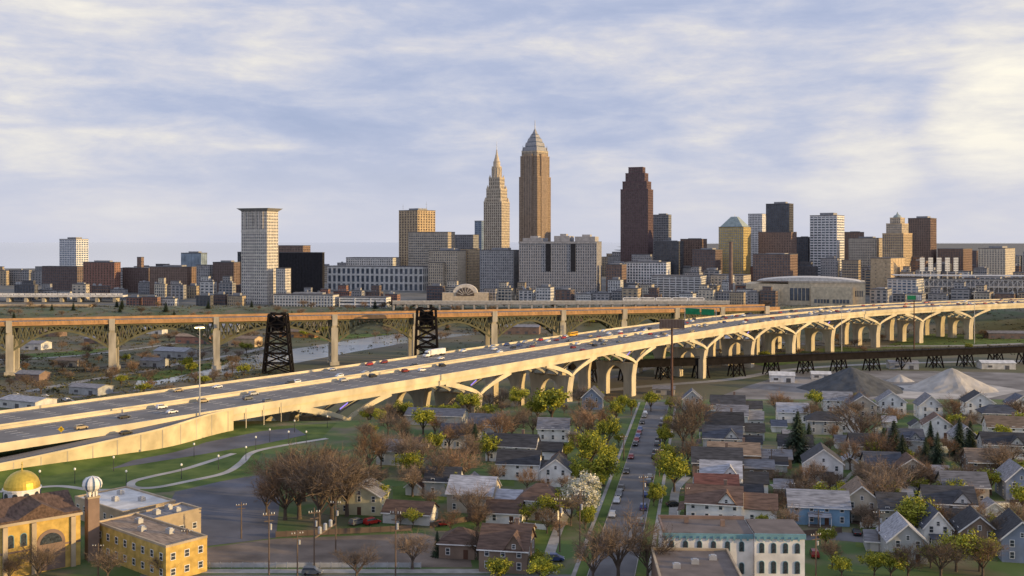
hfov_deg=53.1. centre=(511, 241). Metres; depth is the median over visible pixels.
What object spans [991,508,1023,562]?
house
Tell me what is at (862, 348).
bare tree
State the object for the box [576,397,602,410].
bare tree
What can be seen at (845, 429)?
house
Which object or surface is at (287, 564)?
fence
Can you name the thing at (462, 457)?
bare tree
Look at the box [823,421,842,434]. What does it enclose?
bare tree
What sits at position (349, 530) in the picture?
fence
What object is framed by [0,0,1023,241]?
sky
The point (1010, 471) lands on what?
house
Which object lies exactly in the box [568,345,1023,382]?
steel trestle
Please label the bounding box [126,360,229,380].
grass field
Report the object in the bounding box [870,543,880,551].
garage door
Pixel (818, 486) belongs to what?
leafy tree
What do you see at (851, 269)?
city block
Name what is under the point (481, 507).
bare tree
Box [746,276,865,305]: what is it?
arena
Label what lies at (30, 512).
domed church
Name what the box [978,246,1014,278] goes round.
hotel building
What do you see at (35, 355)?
grass field
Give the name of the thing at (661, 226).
office tower
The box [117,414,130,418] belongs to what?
car
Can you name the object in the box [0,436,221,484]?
grass bank
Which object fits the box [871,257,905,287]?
garage building
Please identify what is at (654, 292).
city block
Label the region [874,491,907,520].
house
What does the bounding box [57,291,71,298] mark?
city block
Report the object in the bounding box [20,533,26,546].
window
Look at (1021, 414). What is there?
leafy tree
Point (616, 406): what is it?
leafy tree
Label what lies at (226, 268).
brick warehouse
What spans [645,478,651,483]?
car
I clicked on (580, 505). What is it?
utility pole
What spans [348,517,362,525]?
car
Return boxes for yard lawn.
[393,486,443,502]
[435,519,485,530]
[491,475,513,485]
[535,526,553,554]
[657,496,683,511]
[856,527,876,546]
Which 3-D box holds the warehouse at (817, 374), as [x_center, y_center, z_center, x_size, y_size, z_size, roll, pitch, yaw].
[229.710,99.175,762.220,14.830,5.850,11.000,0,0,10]
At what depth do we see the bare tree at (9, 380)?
718.78 m
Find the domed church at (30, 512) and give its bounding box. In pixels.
[0,464,82,575]
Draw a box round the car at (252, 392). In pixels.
[248,391,258,394]
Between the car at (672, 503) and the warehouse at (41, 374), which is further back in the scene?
the warehouse at (41, 374)
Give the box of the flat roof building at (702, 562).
[651,547,741,575]
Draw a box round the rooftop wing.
[346,257,399,265]
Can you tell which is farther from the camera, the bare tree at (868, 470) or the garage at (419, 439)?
the garage at (419, 439)
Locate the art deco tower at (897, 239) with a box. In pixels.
[882,212,911,265]
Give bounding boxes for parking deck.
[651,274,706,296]
[887,277,929,301]
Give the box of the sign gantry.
[685,308,715,314]
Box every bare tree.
[0,552,25,575]
[4,378,14,386]
[16,373,34,387]
[16,539,69,575]
[21,362,28,369]
[22,353,32,363]
[27,378,53,393]
[54,359,70,368]
[57,342,68,347]
[74,359,91,371]
[80,345,93,351]
[80,351,92,359]
[84,545,129,575]
[86,365,98,373]
[103,367,117,382]
[108,364,120,377]
[125,360,138,372]
[126,361,139,372]
[136,350,151,357]
[141,368,159,379]
[144,379,155,384]
[144,554,180,571]
[145,353,160,358]
[148,338,158,347]
[152,334,163,339]
[156,382,179,389]
[164,333,175,341]
[176,366,186,373]
[185,350,200,356]
[186,371,203,378]
[208,369,221,382]
[221,370,231,380]
[224,360,241,374]
[225,356,237,362]
[231,339,239,347]
[234,350,244,355]
[242,446,297,481]
[247,467,285,514]
[252,452,347,519]
[253,340,264,347]
[254,449,313,520]
[269,446,374,527]
[274,437,344,501]
[281,446,387,523]
[288,441,395,516]
[314,440,353,488]
[321,444,341,458]
[333,542,381,575]
[350,423,392,469]
[354,417,377,433]
[358,429,405,468]
[364,403,378,419]
[368,466,390,481]
[376,410,402,433]
[379,402,399,417]
[385,413,416,438]
[386,530,438,568]
[389,428,420,453]
[394,333,404,341]
[394,403,404,415]
[394,510,403,525]
[396,434,437,469]
[396,462,424,496]
[411,445,457,476]
[417,485,444,501]
[424,411,445,433]
[433,330,445,337]
[434,445,491,472]
[434,508,464,529]
[436,416,465,450]
[443,481,495,509]
[445,396,465,407]
[448,416,491,437]
[453,434,482,465]
[458,433,481,453]
[464,497,495,528]
[465,526,480,559]
[466,404,500,416]
[466,504,491,528]
[477,406,520,432]
[480,392,498,407]
[484,461,507,479]
[490,408,530,432]
[491,387,511,402]
[494,400,508,410]
[513,404,531,427]
[514,466,538,488]
[519,412,545,433]
[530,507,558,533]
[537,476,552,484]
[551,515,570,535]
[554,492,585,525]
[555,403,593,433]
[555,473,575,485]
[557,403,569,411]
[565,429,574,440]
[566,401,606,432]
[567,431,589,460]
[568,384,589,405]
[570,526,626,575]
[573,500,665,575]
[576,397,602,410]
[592,403,614,433]
[604,394,617,402]
[612,522,682,575]
[651,453,660,466]
[661,397,729,437]
[661,411,703,446]
[668,391,708,421]
[670,434,700,461]
[693,399,713,418]
[760,300,771,305]
[767,387,790,413]
[767,502,802,522]
[768,481,785,509]
[769,466,791,481]
[778,394,798,401]
[778,494,786,515]
[784,469,814,487]
[784,471,817,488]
[791,466,819,485]
[797,401,828,414]
[803,459,827,477]
[817,538,843,565]
[820,435,837,448]
[820,470,843,487]
[823,395,897,432]
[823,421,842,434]
[832,471,846,480]
[834,436,864,469]
[844,399,867,412]
[845,389,869,399]
[850,459,875,476]
[851,502,878,519]
[852,460,893,487]
[852,467,866,478]
[854,459,874,477]
[855,346,867,350]
[855,453,922,493]
[857,512,880,528]
[858,428,900,451]
[860,509,877,527]
[877,454,933,487]
[885,406,911,420]
[886,543,930,575]
[904,437,913,448]
[908,533,979,575]
[912,446,922,459]
[913,467,937,484]
[916,461,936,481]
[917,454,930,465]
[917,496,944,510]
[927,437,934,446]
[932,498,951,522]
[936,392,967,414]
[938,464,968,470]
[939,409,957,418]
[940,434,953,455]
[941,439,961,455]
[944,508,957,525]
[948,417,972,427]
[949,448,963,468]
[951,461,981,471]
[958,532,1010,575]
[959,500,999,519]
[961,409,978,420]
[964,415,977,424]
[968,481,988,496]
[977,497,988,508]
[978,441,1019,466]
[979,329,987,337]
[981,512,1013,536]
[995,498,1023,519]
[997,440,1023,459]
[1005,498,1022,509]
[1006,397,1023,412]
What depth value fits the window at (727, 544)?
228.18 m
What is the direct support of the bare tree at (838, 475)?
on the ground at (338, 433)
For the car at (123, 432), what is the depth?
363.50 m
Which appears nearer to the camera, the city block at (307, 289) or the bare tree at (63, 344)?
the bare tree at (63, 344)
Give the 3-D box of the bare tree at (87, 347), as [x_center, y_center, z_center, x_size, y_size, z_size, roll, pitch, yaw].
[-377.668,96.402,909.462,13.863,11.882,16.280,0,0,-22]
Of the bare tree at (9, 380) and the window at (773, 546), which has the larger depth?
the bare tree at (9, 380)
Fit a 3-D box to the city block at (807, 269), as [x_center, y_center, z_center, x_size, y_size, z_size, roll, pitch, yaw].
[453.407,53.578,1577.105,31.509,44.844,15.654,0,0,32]
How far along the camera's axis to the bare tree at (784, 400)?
440.21 m
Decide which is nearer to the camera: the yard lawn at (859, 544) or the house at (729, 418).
the yard lawn at (859, 544)
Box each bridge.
[0,293,127,301]
[0,298,1023,451]
[0,304,91,306]
[0,304,779,375]
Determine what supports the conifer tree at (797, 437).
on the ground at (338, 433)
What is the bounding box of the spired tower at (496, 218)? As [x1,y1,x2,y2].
[484,149,509,249]
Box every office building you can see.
[273,292,338,306]
[327,265,427,290]
[339,296,390,306]
[428,248,465,286]
[460,248,479,290]
[480,248,518,293]
[519,234,601,295]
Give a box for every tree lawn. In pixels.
[576,402,645,575]
[636,407,673,575]
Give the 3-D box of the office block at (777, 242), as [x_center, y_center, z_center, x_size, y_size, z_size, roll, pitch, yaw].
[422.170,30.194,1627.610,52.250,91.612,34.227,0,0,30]
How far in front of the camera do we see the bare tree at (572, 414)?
392.94 m
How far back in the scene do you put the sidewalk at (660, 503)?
289.73 m
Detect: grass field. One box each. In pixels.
[20,348,108,360]
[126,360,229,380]
[310,334,388,340]
[595,345,702,360]
[754,347,876,366]
[881,334,1023,347]
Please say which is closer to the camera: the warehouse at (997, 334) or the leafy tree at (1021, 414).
the leafy tree at (1021, 414)
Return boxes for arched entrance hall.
[442,284,487,300]
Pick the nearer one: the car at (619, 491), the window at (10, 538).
the window at (10, 538)
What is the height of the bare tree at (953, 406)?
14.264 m
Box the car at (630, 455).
[628,453,633,458]
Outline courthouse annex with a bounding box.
[276,268,290,293]
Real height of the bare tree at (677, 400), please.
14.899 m
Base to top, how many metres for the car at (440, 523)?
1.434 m
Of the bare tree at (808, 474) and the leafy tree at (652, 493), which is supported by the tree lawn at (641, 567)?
the leafy tree at (652, 493)
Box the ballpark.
[891,274,1023,300]
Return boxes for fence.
[207,562,420,567]
[276,525,411,536]
[430,516,479,527]
[523,522,545,529]
[803,526,841,535]
[842,470,855,481]
[860,521,883,527]
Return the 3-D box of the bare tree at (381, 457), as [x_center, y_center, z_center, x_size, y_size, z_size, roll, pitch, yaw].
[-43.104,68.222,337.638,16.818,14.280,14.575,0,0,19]
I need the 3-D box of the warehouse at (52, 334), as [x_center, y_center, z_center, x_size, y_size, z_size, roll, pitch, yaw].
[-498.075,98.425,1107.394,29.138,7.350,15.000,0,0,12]
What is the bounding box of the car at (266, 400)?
[262,398,272,402]
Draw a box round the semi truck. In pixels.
[423,348,445,357]
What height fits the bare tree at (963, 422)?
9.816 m
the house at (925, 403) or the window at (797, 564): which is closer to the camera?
the window at (797, 564)
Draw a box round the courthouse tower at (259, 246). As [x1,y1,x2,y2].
[236,208,281,303]
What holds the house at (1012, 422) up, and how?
on the ground at (338, 433)
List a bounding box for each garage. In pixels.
[403,478,423,495]
[411,437,428,450]
[513,523,536,529]
[551,451,567,457]
[769,456,788,471]
[770,419,787,432]
[773,478,793,492]
[781,429,791,433]
[832,435,846,448]
[841,453,857,469]
[861,529,880,551]
[881,415,896,427]
[901,489,914,499]
[907,418,919,428]
[930,465,949,480]
[942,507,963,523]
[978,496,1004,516]
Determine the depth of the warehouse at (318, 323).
1170.07 m
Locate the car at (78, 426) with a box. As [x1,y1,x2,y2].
[74,424,88,429]
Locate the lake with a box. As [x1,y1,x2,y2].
[0,242,1023,267]
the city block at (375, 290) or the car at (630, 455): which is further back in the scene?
the city block at (375, 290)
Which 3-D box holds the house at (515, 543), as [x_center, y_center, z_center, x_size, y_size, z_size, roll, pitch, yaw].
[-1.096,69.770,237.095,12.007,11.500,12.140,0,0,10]
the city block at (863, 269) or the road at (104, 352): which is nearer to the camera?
the road at (104, 352)
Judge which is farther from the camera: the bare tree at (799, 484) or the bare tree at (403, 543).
the bare tree at (799, 484)
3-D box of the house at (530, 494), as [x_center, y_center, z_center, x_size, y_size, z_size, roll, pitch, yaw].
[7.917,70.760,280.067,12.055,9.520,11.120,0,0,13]
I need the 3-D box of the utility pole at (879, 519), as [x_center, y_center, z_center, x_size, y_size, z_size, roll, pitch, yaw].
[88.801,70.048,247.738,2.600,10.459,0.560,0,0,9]
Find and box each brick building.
[606,263,626,292]
[658,515,805,575]
[692,248,722,274]
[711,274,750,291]
[753,253,797,281]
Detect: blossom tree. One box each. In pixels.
[560,470,602,508]
[872,426,884,432]
[933,443,947,454]
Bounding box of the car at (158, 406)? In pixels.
[155,404,167,408]
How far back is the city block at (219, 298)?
1306.88 m
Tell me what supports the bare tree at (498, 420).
on the ground at (338, 433)
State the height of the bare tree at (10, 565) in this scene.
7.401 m
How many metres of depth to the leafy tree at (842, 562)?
228.19 m
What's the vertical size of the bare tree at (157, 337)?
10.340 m
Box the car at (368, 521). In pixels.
[363,517,380,525]
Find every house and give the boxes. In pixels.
[338,478,390,515]
[374,438,410,465]
[380,499,439,525]
[404,407,469,424]
[423,466,464,496]
[436,527,478,559]
[439,423,482,448]
[445,474,523,512]
[467,413,503,435]
[476,517,536,574]
[485,429,564,460]
[485,499,524,523]
[495,449,547,480]
[515,483,562,521]
[536,417,571,441]
[539,453,573,486]
[581,385,604,409]
[677,479,777,520]
[681,388,701,410]
[685,442,774,476]
[693,459,769,492]
[693,473,763,492]
[696,424,762,448]
[699,408,765,440]
[705,391,762,410]
[707,437,792,468]
[716,404,763,422]
[774,402,810,422]
[776,433,813,451]
[785,488,851,527]
[800,442,844,482]
[804,407,842,434]
[821,391,852,410]
[837,406,861,432]
[840,476,876,523]
[845,392,877,417]
[846,432,881,459]
[859,451,901,481]
[874,389,907,414]
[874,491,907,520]
[876,511,928,563]
[885,428,924,452]
[892,452,929,485]
[912,392,942,419]
[916,484,978,514]
[916,501,954,545]
[919,412,952,438]
[934,470,991,500]
[946,422,976,447]
[949,505,995,539]
[959,390,995,415]
[959,447,1008,471]
[975,404,1020,424]
[975,431,1023,459]
[981,412,1023,432]
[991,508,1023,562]
[994,458,1023,501]
[1002,393,1023,412]
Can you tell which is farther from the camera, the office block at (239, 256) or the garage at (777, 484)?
the office block at (239, 256)
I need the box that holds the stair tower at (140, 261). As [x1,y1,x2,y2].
[137,257,143,266]
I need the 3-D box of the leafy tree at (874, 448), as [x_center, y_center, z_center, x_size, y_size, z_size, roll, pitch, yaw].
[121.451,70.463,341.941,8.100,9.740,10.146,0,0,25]
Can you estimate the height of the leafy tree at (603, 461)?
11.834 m
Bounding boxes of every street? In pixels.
[140,575,570,575]
[588,402,667,575]
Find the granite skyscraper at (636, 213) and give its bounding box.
[620,167,652,261]
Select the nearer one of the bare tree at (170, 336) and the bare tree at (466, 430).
the bare tree at (466, 430)
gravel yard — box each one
[724,370,1023,398]
[897,384,1023,398]
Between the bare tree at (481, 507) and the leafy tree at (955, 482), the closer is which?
the bare tree at (481, 507)
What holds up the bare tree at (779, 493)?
on the ground at (338, 433)
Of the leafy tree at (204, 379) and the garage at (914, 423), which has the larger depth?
the leafy tree at (204, 379)
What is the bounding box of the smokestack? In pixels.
[729,242,732,290]
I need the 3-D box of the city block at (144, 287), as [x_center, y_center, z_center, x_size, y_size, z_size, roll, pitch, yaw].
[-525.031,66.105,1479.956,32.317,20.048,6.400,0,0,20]
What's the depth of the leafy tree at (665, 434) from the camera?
369.81 m
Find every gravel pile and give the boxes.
[756,385,776,388]
[796,367,903,396]
[886,374,913,381]
[908,368,998,393]
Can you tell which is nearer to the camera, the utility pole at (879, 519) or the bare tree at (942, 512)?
the utility pole at (879, 519)
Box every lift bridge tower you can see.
[262,312,294,373]
[414,307,438,355]
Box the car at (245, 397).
[242,395,252,399]
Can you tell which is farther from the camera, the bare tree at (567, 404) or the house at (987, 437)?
the bare tree at (567, 404)
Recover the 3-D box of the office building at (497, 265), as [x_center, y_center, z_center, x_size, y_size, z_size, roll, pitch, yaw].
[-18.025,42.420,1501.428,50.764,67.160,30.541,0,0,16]
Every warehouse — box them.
[0,394,57,408]
[4,340,51,349]
[14,370,50,380]
[38,329,66,336]
[53,357,86,366]
[68,382,113,395]
[83,336,107,343]
[122,267,149,292]
[139,357,169,366]
[141,327,167,333]
[149,265,195,294]
[153,347,196,358]
[175,333,211,343]
[206,324,242,331]
[213,260,240,293]
[228,335,262,346]
[279,329,318,337]
[306,321,338,325]
[498,324,540,334]
[652,385,675,394]
[725,336,748,339]
[768,371,795,382]
[810,371,831,378]
[886,360,919,369]
[976,360,1016,369]
[984,330,1023,338]
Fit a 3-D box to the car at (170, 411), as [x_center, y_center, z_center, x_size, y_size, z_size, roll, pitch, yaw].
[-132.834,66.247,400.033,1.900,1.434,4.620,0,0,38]
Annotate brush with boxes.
[0,304,1023,401]
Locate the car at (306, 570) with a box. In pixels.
[301,566,322,575]
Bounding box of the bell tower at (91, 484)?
[82,476,101,560]
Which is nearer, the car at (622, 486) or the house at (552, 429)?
the car at (622, 486)
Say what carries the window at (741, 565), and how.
in the brick building at (765, 547)
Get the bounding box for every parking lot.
[112,428,305,468]
[172,475,279,545]
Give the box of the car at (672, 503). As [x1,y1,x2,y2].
[665,500,678,506]
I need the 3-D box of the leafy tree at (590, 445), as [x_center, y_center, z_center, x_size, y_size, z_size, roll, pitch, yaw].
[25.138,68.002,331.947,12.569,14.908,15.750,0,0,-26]
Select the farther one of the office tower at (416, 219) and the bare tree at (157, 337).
the office tower at (416, 219)
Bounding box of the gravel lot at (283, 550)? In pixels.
[207,533,471,566]
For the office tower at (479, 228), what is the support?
on the ground at (338, 433)
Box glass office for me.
[181,251,206,265]
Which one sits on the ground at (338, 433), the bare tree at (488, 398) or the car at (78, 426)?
the bare tree at (488, 398)
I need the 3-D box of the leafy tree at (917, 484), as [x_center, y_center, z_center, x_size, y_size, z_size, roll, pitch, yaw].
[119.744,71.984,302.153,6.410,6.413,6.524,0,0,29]
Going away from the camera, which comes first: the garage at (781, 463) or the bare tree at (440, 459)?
the bare tree at (440, 459)
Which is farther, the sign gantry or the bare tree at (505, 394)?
the sign gantry
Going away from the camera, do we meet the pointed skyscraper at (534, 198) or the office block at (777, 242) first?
the office block at (777, 242)
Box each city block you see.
[0,266,8,284]
[9,269,31,284]
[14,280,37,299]
[32,266,41,284]
[38,283,56,298]
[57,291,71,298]
[72,282,88,299]
[91,284,109,298]
[110,287,127,298]
[121,268,122,285]
[126,295,141,304]
[138,280,149,293]
[142,295,160,305]
[154,277,167,297]
[161,296,178,305]
[168,280,186,298]
[187,283,198,297]
[196,293,213,305]
[200,276,216,294]
[213,292,227,304]
[219,276,235,294]
[227,293,245,305]
[236,284,240,292]
[304,287,312,291]
[317,288,332,293]
[325,264,328,281]
[333,285,351,295]
[351,288,364,295]
[365,285,382,295]
[385,291,399,304]
[427,283,444,300]
[445,280,457,291]
[484,288,496,300]
[498,282,514,300]
[516,282,531,299]
[519,288,534,300]
[536,284,553,300]
[555,288,574,300]
[576,292,591,300]
[592,291,610,300]
[602,253,611,275]
[608,252,619,263]
[608,277,623,296]
[612,288,621,300]
[622,285,641,300]
[624,282,638,286]
[631,254,652,260]
[641,284,654,296]
[643,287,661,300]
[679,291,695,304]
[683,266,690,274]
[685,266,702,274]
[698,284,715,304]
[704,268,721,284]
[709,283,720,290]
[715,290,734,304]
[722,275,734,290]
[729,291,745,304]
[735,283,745,288]
[736,289,754,303]
[747,290,759,303]
[750,266,752,281]
[760,286,777,306]
[798,262,817,275]
[820,256,839,276]
[842,260,860,279]
[861,266,870,280]
[865,270,870,294]
[869,287,891,303]
[892,292,906,302]
[900,266,914,276]
[907,293,925,301]
[911,256,928,276]
[916,267,940,278]
[928,287,949,300]
[929,262,951,278]
[942,272,961,278]
[951,281,971,300]
[952,271,971,278]
[964,276,978,278]
[972,250,977,267]
[973,284,993,299]
[974,267,988,278]
[980,274,1002,278]
[995,291,1016,298]
[1004,272,1023,278]
[1015,255,1021,264]
[1015,264,1021,271]
[1018,289,1023,297]
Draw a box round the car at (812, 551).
[809,548,819,557]
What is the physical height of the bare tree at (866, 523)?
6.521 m
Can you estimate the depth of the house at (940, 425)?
390.48 m
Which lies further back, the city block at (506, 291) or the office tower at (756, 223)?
the office tower at (756, 223)
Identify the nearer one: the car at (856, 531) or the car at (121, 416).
the car at (856, 531)
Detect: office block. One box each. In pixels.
[196,265,212,294]
[238,252,240,283]
[278,245,310,267]
[279,252,324,292]
[408,232,454,265]
[455,235,478,249]
[654,240,683,274]
[680,238,706,265]
[758,232,796,253]
[797,236,809,265]
[844,231,863,259]
[849,237,881,266]
[908,216,936,263]
[937,248,971,270]
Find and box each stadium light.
[920,258,924,276]
[928,258,932,278]
[937,258,940,278]
[945,258,949,278]
[953,258,957,278]
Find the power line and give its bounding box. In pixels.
[436,498,577,513]
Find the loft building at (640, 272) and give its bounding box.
[624,260,670,286]
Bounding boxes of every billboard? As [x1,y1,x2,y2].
[659,319,684,395]
[907,295,921,348]
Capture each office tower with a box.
[399,208,434,265]
[475,221,483,249]
[653,213,670,259]
[719,217,750,273]
[748,214,765,265]
[766,202,792,231]
[810,213,843,276]
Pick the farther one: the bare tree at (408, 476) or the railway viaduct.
the railway viaduct
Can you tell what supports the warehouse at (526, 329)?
on the ground at (338, 433)
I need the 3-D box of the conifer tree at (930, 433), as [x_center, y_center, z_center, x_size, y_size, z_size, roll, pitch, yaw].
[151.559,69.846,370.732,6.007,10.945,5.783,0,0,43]
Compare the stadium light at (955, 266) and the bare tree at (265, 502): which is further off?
the stadium light at (955, 266)
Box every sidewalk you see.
[202,569,557,572]
[571,402,640,575]
[648,407,675,575]
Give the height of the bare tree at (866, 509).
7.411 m
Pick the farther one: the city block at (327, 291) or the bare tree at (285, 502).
the city block at (327, 291)
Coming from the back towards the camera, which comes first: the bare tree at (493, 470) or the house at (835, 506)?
the bare tree at (493, 470)
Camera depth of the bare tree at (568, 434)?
375.08 m
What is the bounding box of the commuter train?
[623,297,704,300]
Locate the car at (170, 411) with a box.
[165,409,177,413]
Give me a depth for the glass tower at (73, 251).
1912.39 m
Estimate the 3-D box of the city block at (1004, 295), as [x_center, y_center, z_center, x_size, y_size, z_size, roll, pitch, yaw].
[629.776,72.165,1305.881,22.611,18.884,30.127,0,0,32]
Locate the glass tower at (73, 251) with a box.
[59,237,87,265]
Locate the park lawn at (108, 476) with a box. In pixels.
[0,423,335,498]
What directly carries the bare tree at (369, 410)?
on the ground at (338, 433)
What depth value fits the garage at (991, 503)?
277.26 m
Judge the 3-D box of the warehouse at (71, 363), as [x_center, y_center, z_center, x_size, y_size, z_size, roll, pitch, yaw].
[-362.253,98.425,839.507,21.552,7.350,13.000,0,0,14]
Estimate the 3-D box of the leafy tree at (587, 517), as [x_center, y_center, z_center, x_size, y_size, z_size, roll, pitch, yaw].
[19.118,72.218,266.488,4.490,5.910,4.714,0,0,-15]
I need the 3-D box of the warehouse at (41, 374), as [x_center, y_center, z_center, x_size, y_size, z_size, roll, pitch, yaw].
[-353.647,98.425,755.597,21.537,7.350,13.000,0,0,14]
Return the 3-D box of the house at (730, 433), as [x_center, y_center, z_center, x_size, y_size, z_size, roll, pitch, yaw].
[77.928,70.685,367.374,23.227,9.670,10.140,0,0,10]
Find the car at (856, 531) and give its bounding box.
[852,528,861,535]
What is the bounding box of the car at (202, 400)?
[197,398,208,402]
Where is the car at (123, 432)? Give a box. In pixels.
[119,430,132,434]
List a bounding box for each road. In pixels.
[1,343,177,359]
[25,345,277,391]
[57,388,155,399]
[610,340,702,378]
[610,360,1021,390]
[725,335,1023,346]
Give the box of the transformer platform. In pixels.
[315,519,335,537]
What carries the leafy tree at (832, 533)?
on the ground at (338, 433)
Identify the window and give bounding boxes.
[8,535,13,548]
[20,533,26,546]
[123,539,126,547]
[159,552,162,560]
[170,552,175,560]
[170,568,175,575]
[184,548,189,556]
[184,564,189,572]
[192,522,196,528]
[198,545,202,553]
[198,560,202,568]
[445,548,449,554]
[456,287,473,295]
[516,563,520,569]
[683,540,687,547]
[697,540,701,547]
[711,541,715,547]
[725,541,729,550]
[739,541,743,551]
[739,562,743,573]
[759,542,764,552]
[759,561,764,572]
[771,543,775,552]
[771,561,775,573]
[783,543,787,552]
[783,561,787,573]
[790,288,808,300]
[795,543,799,553]
[795,561,799,573]
[814,299,828,302]
[833,299,848,303]
[855,291,862,296]
[895,540,899,547]
[929,526,933,532]
[1010,540,1014,546]
[1010,551,1014,558]
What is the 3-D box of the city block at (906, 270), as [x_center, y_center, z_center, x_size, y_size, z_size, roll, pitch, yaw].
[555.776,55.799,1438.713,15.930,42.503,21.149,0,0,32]
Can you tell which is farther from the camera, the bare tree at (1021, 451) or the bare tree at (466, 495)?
the bare tree at (1021, 451)
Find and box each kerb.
[587,402,646,575]
[634,405,668,575]
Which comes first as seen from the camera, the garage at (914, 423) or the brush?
the garage at (914, 423)
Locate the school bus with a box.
[567,331,577,336]
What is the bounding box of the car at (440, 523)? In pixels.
[437,520,450,526]
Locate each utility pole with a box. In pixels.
[92,543,103,575]
[236,502,246,538]
[263,510,274,574]
[291,530,302,575]
[308,508,319,565]
[330,499,340,552]
[390,508,400,575]
[554,496,564,551]
[574,491,584,545]
[620,435,626,459]
[640,474,647,513]
[811,531,820,575]
[813,510,823,537]
[873,510,884,551]
[986,468,995,495]
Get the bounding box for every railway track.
[0,343,227,373]
[0,346,228,376]
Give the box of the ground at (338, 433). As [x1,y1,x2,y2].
[0,243,1023,575]
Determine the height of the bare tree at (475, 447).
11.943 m
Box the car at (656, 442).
[654,440,659,445]
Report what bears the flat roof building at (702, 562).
on the ground at (338, 433)
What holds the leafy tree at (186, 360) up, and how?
on the grass field at (174, 371)
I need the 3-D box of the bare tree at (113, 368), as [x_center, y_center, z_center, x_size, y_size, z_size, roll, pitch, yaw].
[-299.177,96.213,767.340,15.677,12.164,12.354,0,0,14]
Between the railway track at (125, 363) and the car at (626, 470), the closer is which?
the car at (626, 470)
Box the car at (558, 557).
[545,552,563,561]
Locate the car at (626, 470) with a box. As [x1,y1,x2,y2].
[623,468,629,473]
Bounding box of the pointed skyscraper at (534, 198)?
[519,129,550,240]
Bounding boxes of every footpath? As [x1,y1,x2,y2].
[0,485,107,491]
[127,438,327,488]
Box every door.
[357,507,360,514]
[401,517,409,524]
[409,488,416,495]
[463,550,467,558]
[775,466,782,471]
[776,427,782,431]
[845,463,853,469]
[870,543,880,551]
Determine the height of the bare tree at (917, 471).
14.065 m
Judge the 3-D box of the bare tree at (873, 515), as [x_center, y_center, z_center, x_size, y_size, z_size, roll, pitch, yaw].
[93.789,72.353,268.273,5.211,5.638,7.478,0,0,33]
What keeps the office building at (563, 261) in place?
on the ground at (338, 433)
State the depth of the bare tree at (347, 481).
269.45 m
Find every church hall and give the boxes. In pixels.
[74,486,175,520]
[100,513,207,575]
[129,502,200,532]
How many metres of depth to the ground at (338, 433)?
726.39 m
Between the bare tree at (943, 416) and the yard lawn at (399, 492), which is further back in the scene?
the bare tree at (943, 416)
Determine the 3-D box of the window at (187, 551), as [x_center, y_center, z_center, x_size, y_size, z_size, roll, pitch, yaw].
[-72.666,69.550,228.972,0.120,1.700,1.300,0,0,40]
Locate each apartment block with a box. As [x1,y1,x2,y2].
[42,266,82,290]
[83,260,120,292]
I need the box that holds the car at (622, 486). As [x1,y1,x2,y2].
[618,484,624,490]
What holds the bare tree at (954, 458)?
on the ground at (338, 433)
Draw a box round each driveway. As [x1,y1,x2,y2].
[545,509,570,553]
[669,476,690,514]
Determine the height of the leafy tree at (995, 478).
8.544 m
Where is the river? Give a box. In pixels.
[136,334,473,385]
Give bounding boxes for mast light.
[195,326,204,415]
[840,309,843,351]
[973,291,975,342]
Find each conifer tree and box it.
[162,302,168,311]
[430,531,439,558]
[468,424,482,453]
[783,409,810,463]
[805,423,816,445]
[878,428,886,441]
[884,421,900,451]
[895,433,908,453]
[919,437,932,464]
[926,419,934,448]
[927,431,947,466]
[946,417,970,455]
[965,421,976,447]
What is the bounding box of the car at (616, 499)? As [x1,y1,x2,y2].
[613,496,620,503]
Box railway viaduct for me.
[392,301,729,309]
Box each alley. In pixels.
[770,482,917,490]
[806,532,862,542]
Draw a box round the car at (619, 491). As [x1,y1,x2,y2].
[615,488,622,496]
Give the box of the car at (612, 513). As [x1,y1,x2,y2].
[608,510,615,517]
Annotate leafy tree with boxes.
[115,374,127,385]
[120,354,129,361]
[135,382,153,391]
[178,356,196,369]
[185,362,197,372]
[197,375,210,383]
[236,363,250,376]
[239,342,253,352]
[358,406,374,419]
[371,407,386,425]
[378,482,389,497]
[391,450,423,470]
[393,399,412,418]
[401,508,422,527]
[411,406,435,434]
[422,431,446,455]
[438,402,460,407]
[454,392,481,409]
[456,393,481,412]
[473,403,499,413]
[475,432,501,460]
[484,555,513,575]
[509,386,529,405]
[509,394,520,407]
[518,502,538,522]
[523,398,546,415]
[524,552,564,575]
[529,548,546,563]
[530,386,570,416]
[535,492,567,523]
[554,487,568,517]
[562,441,575,454]
[568,427,609,472]
[568,457,591,477]
[576,505,596,521]
[576,508,594,529]
[579,429,598,443]
[583,450,622,486]
[591,465,610,485]
[593,414,621,447]
[595,472,608,492]
[601,443,618,456]
[607,398,624,417]
[613,433,624,445]
[614,394,630,404]
[625,398,637,414]
[640,390,662,410]
[645,487,663,505]
[648,482,657,489]
[652,451,691,491]
[653,482,666,501]
[656,427,674,445]
[659,442,677,457]
[663,415,671,421]
[664,397,674,411]
[754,513,770,518]
[757,351,769,354]
[804,389,823,404]
[810,481,845,490]
[816,525,837,542]
[828,551,852,575]
[834,480,844,488]
[856,549,891,575]
[863,440,886,450]
[869,549,912,575]
[877,482,901,491]
[893,496,941,527]
[894,490,941,509]
[906,446,915,455]
[906,475,928,489]
[917,541,943,567]
[937,477,967,485]
[937,527,982,571]
[945,412,966,424]
[966,530,1003,571]
[979,467,1001,493]
[993,423,1012,431]
[1008,481,1023,512]
[1009,410,1023,415]
[1014,458,1023,467]
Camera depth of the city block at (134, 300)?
1300.01 m
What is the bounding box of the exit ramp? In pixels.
[0,402,281,470]
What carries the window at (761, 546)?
in the brick building at (765, 547)
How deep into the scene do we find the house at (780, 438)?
353.12 m
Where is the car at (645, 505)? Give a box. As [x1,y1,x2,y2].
[640,502,646,509]
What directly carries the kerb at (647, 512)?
on the street at (640, 464)

